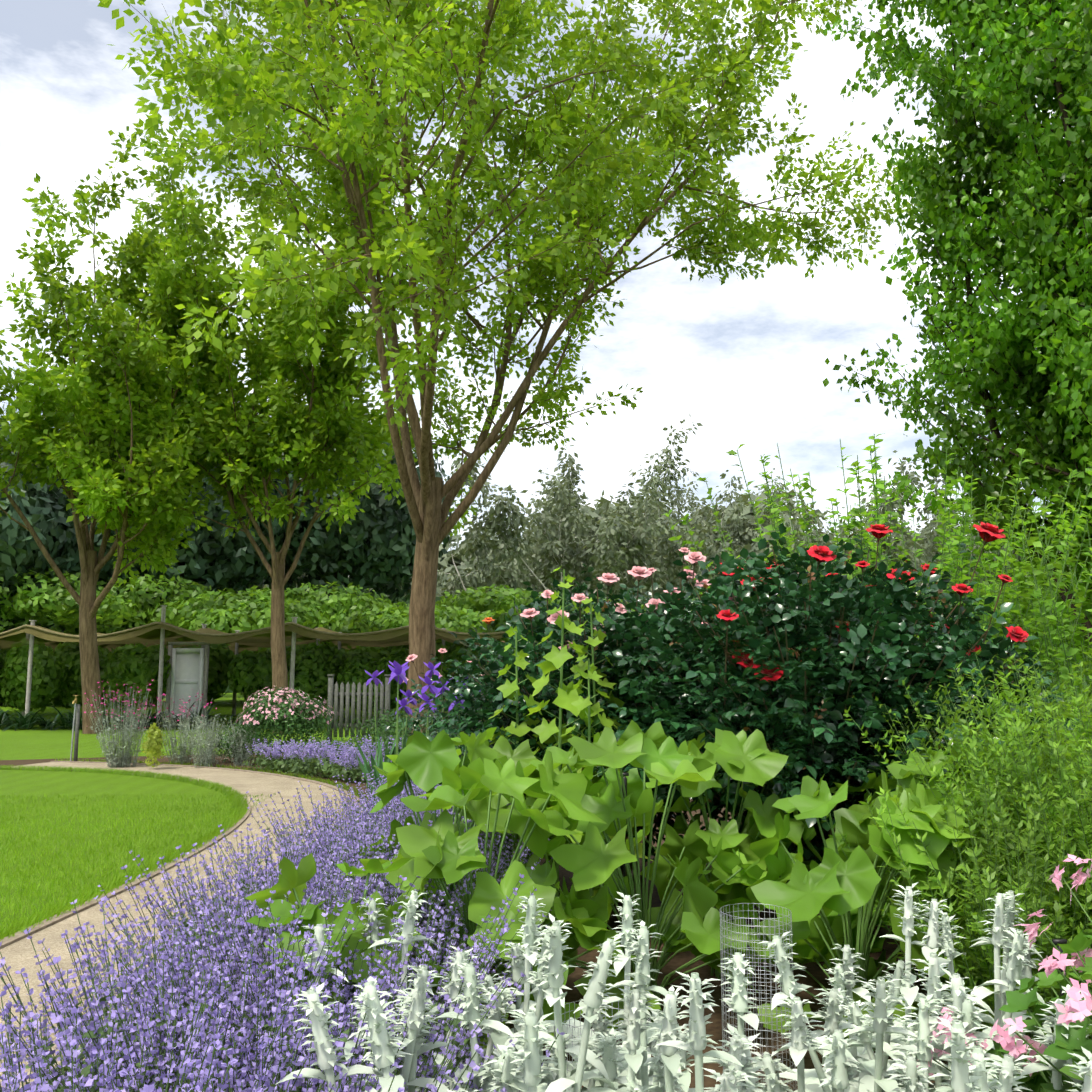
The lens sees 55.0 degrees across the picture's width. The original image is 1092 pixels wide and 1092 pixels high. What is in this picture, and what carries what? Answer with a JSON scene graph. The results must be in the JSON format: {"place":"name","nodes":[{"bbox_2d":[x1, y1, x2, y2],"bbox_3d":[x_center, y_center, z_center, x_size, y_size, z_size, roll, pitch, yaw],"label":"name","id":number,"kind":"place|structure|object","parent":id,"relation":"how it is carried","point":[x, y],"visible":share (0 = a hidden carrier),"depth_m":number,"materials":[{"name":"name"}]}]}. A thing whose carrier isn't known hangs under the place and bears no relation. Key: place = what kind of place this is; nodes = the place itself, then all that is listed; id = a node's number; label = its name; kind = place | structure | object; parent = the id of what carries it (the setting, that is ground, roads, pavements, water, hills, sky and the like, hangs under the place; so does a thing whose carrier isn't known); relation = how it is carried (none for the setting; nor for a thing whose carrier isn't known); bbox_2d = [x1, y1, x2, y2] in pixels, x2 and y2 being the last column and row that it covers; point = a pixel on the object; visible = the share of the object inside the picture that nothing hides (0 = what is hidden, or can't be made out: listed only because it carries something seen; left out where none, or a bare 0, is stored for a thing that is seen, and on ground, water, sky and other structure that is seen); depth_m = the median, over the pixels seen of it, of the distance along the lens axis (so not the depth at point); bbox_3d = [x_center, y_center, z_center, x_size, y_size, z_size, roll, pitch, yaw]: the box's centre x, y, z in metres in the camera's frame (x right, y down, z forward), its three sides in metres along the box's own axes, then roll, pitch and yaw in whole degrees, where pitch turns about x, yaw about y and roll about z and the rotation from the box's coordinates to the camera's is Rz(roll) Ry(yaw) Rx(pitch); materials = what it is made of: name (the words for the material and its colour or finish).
{"place":"outdoors","nodes":[
{"label":"outdoors","id":0,"kind":"place"},
{"bbox_2d":[0,748,948,1090],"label":"bed soil","id":1,"kind":"structure","parent":0,"point":[718,992],"depth_m":4.37,"materials":[{"name":"brown soil"}]},
{"bbox_2d":[70,695,79,760],"bbox_3d":[-6.895,2.672,15.319,0.093,0.976,0.140,0,-7,-1],"label":"tap standpipe","id":2,"kind":"object","parent":1,"relation":"on","point":[77,709],"visible":0.94,"depth_m":15.34,"materials":[{"name":"metal"}]},
{"bbox_2d":[153,693,216,763],"bbox_3d":[-5.255,2.610,15.206,0.899,1.074,0.989,5,-9,-37],"label":"flowering plant","id":3,"kind":"object","parent":1,"relation":"on","point":[182,755],"visible":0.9,"depth_m":15.13,"materials":[{"name":"green plant"}]},
{"bbox_2d":[179,712,264,767],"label":"grey perennials","id":4,"kind":"object","parent":1,"relation":"on","point":[203,754],"visible":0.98,"depth_m":14.73,"materials":[{"name":"green plant"}]},
{"bbox_2d":[0,734,564,1091],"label":"lavender","id":5,"kind":"object","parent":1,"relation":"on","point":[177,1006],"depth_m":2.61,"materials":[{"name":"purple plant"}]},
{"bbox_2d":[236,687,339,752],"bbox_3d":[-3.648,2.557,15.077,1.389,1.096,1.460,0,-7,-1],"label":"pink shrub","id":6,"kind":"object","parent":1,"relation":"on","point":[278,713],"visible":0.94,"depth_m":14.80,"materials":[{"name":"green plant"}]},
{"bbox_2d":[141,706,466,796],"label":"border plants","id":7,"kind":"object","parent":1,"relation":"on","point":[155,736],"visible":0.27,"depth_m":15.18,"materials":[{"name":"green plant"}]},
{"bbox_2d":[355,660,473,804],"bbox_3d":[-0.815,1.713,9.254,1.442,1.401,2.277,3,-8,-22],"label":"iris","id":8,"kind":"object","parent":1,"relation":"on","point":[398,674],"visible":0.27,"depth_m":9.67,"materials":[{"name":"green plant"}]},
{"bbox_2d":[380,648,483,754],"bbox_3d":[-0.963,1.786,10.405,1.401,1.545,1.252,0,-7,-1],"label":"flowering plant","id":9,"kind":"object","parent":1,"relation":"on","point":[412,720],"visible":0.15,"depth_m":10.22,"materials":[{"name":"plant"}]},
{"bbox_2d":[458,617,497,729],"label":"flowering plant","id":10,"kind":"object","parent":1,"relation":"on","point":[488,620],"visible":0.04,"depth_m":10.08,"materials":[{"name":"plant"}]},
{"bbox_2d":[478,567,652,896],"bbox_3d":[0.050,1.006,5.209,0.927,1.819,0.890,0,-7,-1],"label":"climbing vine","id":11,"kind":"object","parent":1,"relation":"on","point":[571,700],"visible":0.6,"depth_m":5.24,"materials":[{"name":"green plant"}]},
{"bbox_2d":[421,547,798,900],"bbox_3d":[0.596,1.011,6.043,2.739,2.024,2.336,-4,-8,27],"label":"pink rose bush","id":12,"kind":"object","parent":1,"relation":"on","point":[486,699],"visible":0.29,"depth_m":5.80,"materials":[{"name":"plant"}]},
{"bbox_2d":[245,720,1090,1050],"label":"plants","id":13,"kind":"object","parent":1,"relation":"on","point":[755,862],"visible":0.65,"depth_m":3.73,"materials":[{"name":"green plant"}]},
{"bbox_2d":[554,903,795,1090],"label":"wire mesh cage","id":14,"kind":"object","parent":1,"relation":"on","point":[749,965],"visible":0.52,"depth_m":3.08,"materials":[{"name":"grey"}]},
{"bbox_2d":[275,882,1091,1091],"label":"lambs ear","id":15,"kind":"object","parent":1,"relation":"on","point":[854,1062],"visible":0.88,"depth_m":2.23},
{"bbox_2d":[557,522,1086,915],"bbox_3d":[1.390,0.912,5.475,2.674,2.080,2.641,0,-7,-1],"label":"red rose","id":16,"kind":"object","parent":1,"relation":"on","point":[829,653],"visible":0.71,"depth_m":4.90,"materials":[{"name":"plant"}]},
{"bbox_2d":[620,773,1066,996],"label":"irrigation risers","id":17,"kind":"object","parent":1,"relation":"on","point":[1058,941],"visible":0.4,"depth_m":2.79,"materials":[{"name":"black plastic"}]},
{"bbox_2d":[661,433,1091,897],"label":"shrub shoots","id":18,"kind":"object","parent":1,"relation":"on","point":[965,529],"visible":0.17,"depth_m":6.19,"materials":[{"name":"green plant"}]},
{"bbox_2d":[820,768,1091,1071],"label":"wand shrub","id":19,"kind":"object","parent":1,"relation":"on","point":[1062,926],"visible":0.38,"depth_m":3.28,"materials":[{"name":"green plant"}]},
{"bbox_2d":[822,0,1091,658],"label":"pear tree","id":20,"kind":"object","parent":1,"relation":"on","point":[1035,353],"visible":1,"depth_m":8.59,"materials":[{"name":"green plant"}]},
{"bbox_2d":[843,648,1091,948],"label":"wand shrub","id":21,"kind":"object","parent":1,"relation":"on","point":[1009,767],"visible":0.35,"depth_m":3.74,"materials":[{"name":"green plant"}]},
{"bbox_2d":[916,854,1091,1091],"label":"pink flowers","id":22,"kind":"object","parent":1,"relation":"on","point":[1062,1047],"visible":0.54,"depth_m":2.10,"materials":[{"name":"pink plant"}]},
{"bbox_2d":[932,481,1091,754],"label":"shrub shoots","id":23,"kind":"object","parent":1,"relation":"on","point":[1042,610],"visible":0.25,"depth_m":5.95,"materials":[{"name":"green plant"}]},
{"bbox_2d":[1015,1035,1083,1091],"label":"pelargonium plant","id":24,"kind":"object","parent":1,"relation":"on","point":[1048,1086],"visible":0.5,"depth_m":2.01,"materials":[{"name":"pink plant"}]},
{"bbox_2d":[1051,675,1091,805],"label":"wand shrub","id":25,"kind":"object","parent":1,"relation":"on","point":[1081,751],"visible":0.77,"depth_m":3.35,"materials":[{"name":"green plant"}]},
{"bbox_2d":[0,0,1063,563],"label":"sky","id":26,"kind":"structure","parent":0,"point":[745,358],"materials":[{"name":"white"}]},
{"bbox_2d":[0,693,1091,931],"bbox_3d":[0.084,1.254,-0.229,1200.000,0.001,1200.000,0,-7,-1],"label":"lawn","id":27,"kind":"structure","parent":0,"point":[30,743],"depth_m":11.23,"materials":[{"name":"green plant"}]},
{"bbox_2d":[0,113,256,733],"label":"elm tree","id":28,"kind":"object","parent":27,"relation":"on","point":[88,414],"visible":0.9,"depth_m":22.53,"materials":[{"name":"green plant"}]},
{"bbox_2d":[0,762,361,1087],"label":"path gravel","id":29,"kind":"structure","parent":27,"relation":"on","point":[19,955],"depth_m":6.11,"materials":[{"name":"beige gravel"}]},
{"bbox_2d":[83,680,163,767],"bbox_3d":[-5.869,2.475,14.649,1.082,1.208,1.332,1,-7,-9],"label":"flowering plant","id":30,"kind":"object","parent":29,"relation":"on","point":[116,761],"visible":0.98,"depth_m":14.52,"materials":[{"name":"green plant"}]},
{"bbox_2d":[0,761,365,1083],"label":"path edging","id":31,"kind":"object","parent":27,"relation":"on","point":[5,941],"visible":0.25,"depth_m":6.86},
{"bbox_2d":[0,758,373,1069],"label":"lawn grass blades","id":32,"kind":"object","parent":27,"relation":"on","point":[240,805],"depth_m":8.07,"materials":[{"name":"green plant"}]},
{"bbox_2d":[165,642,208,721],"bbox_3d":[-9.856,3.728,28.823,1.100,2.170,0.100,0,-7,-1],"label":"door","id":33,"kind":"structure","parent":27,"relation":"on","point":[188,676],"depth_m":28.80,"materials":[{"name":"paint"}]},
{"bbox_2d":[0,701,440,731],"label":"hedge","id":34,"kind":"object","parent":27,"relation":"on","point":[6,722],"visible":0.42,"depth_m":24.77,"materials":[{"name":"green plant"}]},
{"bbox_2d":[0,404,453,705],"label":"conifer tree","id":35,"kind":"object","parent":27,"relation":"on","point":[373,545],"visible":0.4,"depth_m":47.02,"materials":[{"name":"green plant"}]},
{"bbox_2d":[22,605,445,721],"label":"pergola posts","id":36,"kind":"object","parent":27,"relation":"on","point":[160,675],"visible":0.31,"depth_m":26.21,"materials":[{"name":"wood"}]},
{"bbox_2d":[0,623,503,655],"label":"canopy","id":37,"kind":"object","parent":36,"relation":"attached to","point":[150,636],"visible":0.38,"depth_m":27.06,"materials":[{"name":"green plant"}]},
{"bbox_2d":[0,622,504,637],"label":"swag","id":38,"kind":"object","parent":36,"relation":"attached to","point":[223,635],"visible":0.73,"depth_m":26.04,"materials":[{"name":"brown wicker"}]},
{"bbox_2d":[62,105,453,733],"bbox_3d":[-6.375,-3.514,24.715,8.695,15.554,7.466,0,-7,-1],"label":"elm tree","id":39,"kind":"object","parent":27,"relation":"on","point":[321,426],"visible":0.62,"depth_m":23.21,"materials":[{"name":"green plant"}]},
{"bbox_2d":[0,606,691,714],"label":"hedge","id":40,"kind":"object","parent":27,"relation":"on","point":[56,676],"visible":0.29,"depth_m":28.32,"materials":[{"name":"green plant"}]},
{"bbox_2d":[327,674,390,741],"bbox_3d":[-3.611,3.122,20.236,1.220,1.280,0.120,0,-7,-1],"label":"picket fence","id":41,"kind":"object","parent":27,"relation":"on","point":[353,694],"visible":0.85,"depth_m":20.23,"materials":[{"name":"grey wood"}]},
{"bbox_2d":[408,476,573,599],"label":"gum tree","id":42,"kind":"object","parent":27,"relation":"on","point":[463,583],"visible":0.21,"depth_m":80.12,"materials":[{"name":"green plant"}]},
{"bbox_2d":[98,0,946,735],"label":"elm tree","id":43,"kind":"object","parent":27,"relation":"on","point":[368,160],"visible":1,"depth_m":17.06,"materials":[{"name":"green plant"}]},
{"bbox_2d":[0,565,1091,674],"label":"hedge","id":44,"kind":"object","parent":27,"relation":"on","point":[339,610],"visible":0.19,"depth_m":41.77,"materials":[{"name":"green plant"}]},
{"bbox_2d":[445,445,677,602],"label":"gum tree","id":45,"kind":"object","parent":27,"relation":"on","point":[493,528],"visible":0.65,"depth_m":69.42,"materials":[{"name":"green plant"}]},
{"bbox_2d":[111,489,1090,596],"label":"tree line","id":46,"kind":"object","parent":27,"relation":"on","point":[446,564],"depth_m":95.53,"materials":[{"name":"green plant"}]},
{"bbox_2d":[532,412,702,596],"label":"gum tree","id":47,"kind":"object","parent":27,"relation":"on","point":[671,467],"visible":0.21,"depth_m":88.19,"materials":[{"name":"green plant"}]},
{"bbox_2d":[589,470,813,597],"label":"gum tree","id":48,"kind":"object","parent":27,"relation":"on","point":[664,554],"visible":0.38,"depth_m":73.37,"materials":[{"name":"green plant"}]},
{"bbox_2d":[654,459,788,563],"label":"shrub","id":49,"kind":"object","parent":27,"relation":"on","point":[695,505],"visible":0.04,"depth_m":96.66,"materials":[{"name":"green plant"}]},
{"bbox_2d":[673,450,928,596],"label":"shrub","id":50,"kind":"object","parent":27,"relation":"on","point":[799,535],"visible":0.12,"depth_m":66.73,"materials":[{"name":"green plant"}]},
{"bbox_2d":[784,459,967,586],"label":"shrub","id":51,"kind":"object","parent":27,"relation":"on","point":[927,543],"visible":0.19,"depth_m":76.71,"materials":[{"name":"green plant"}]},
{"bbox_2d":[881,432,1028,586],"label":"shrub","id":52,"kind":"object","parent":27,"relation":"on","point":[974,547],"visible":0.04,"depth_m":83.72,"materials":[{"name":"green plant"}]},
{"bbox_2d":[48,596,1090,692],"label":"hedge","id":53,"kind":"object","parent":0,"point":[401,600],"depth_m":73.91,"materials":[{"name":"green plant"}]}
]}

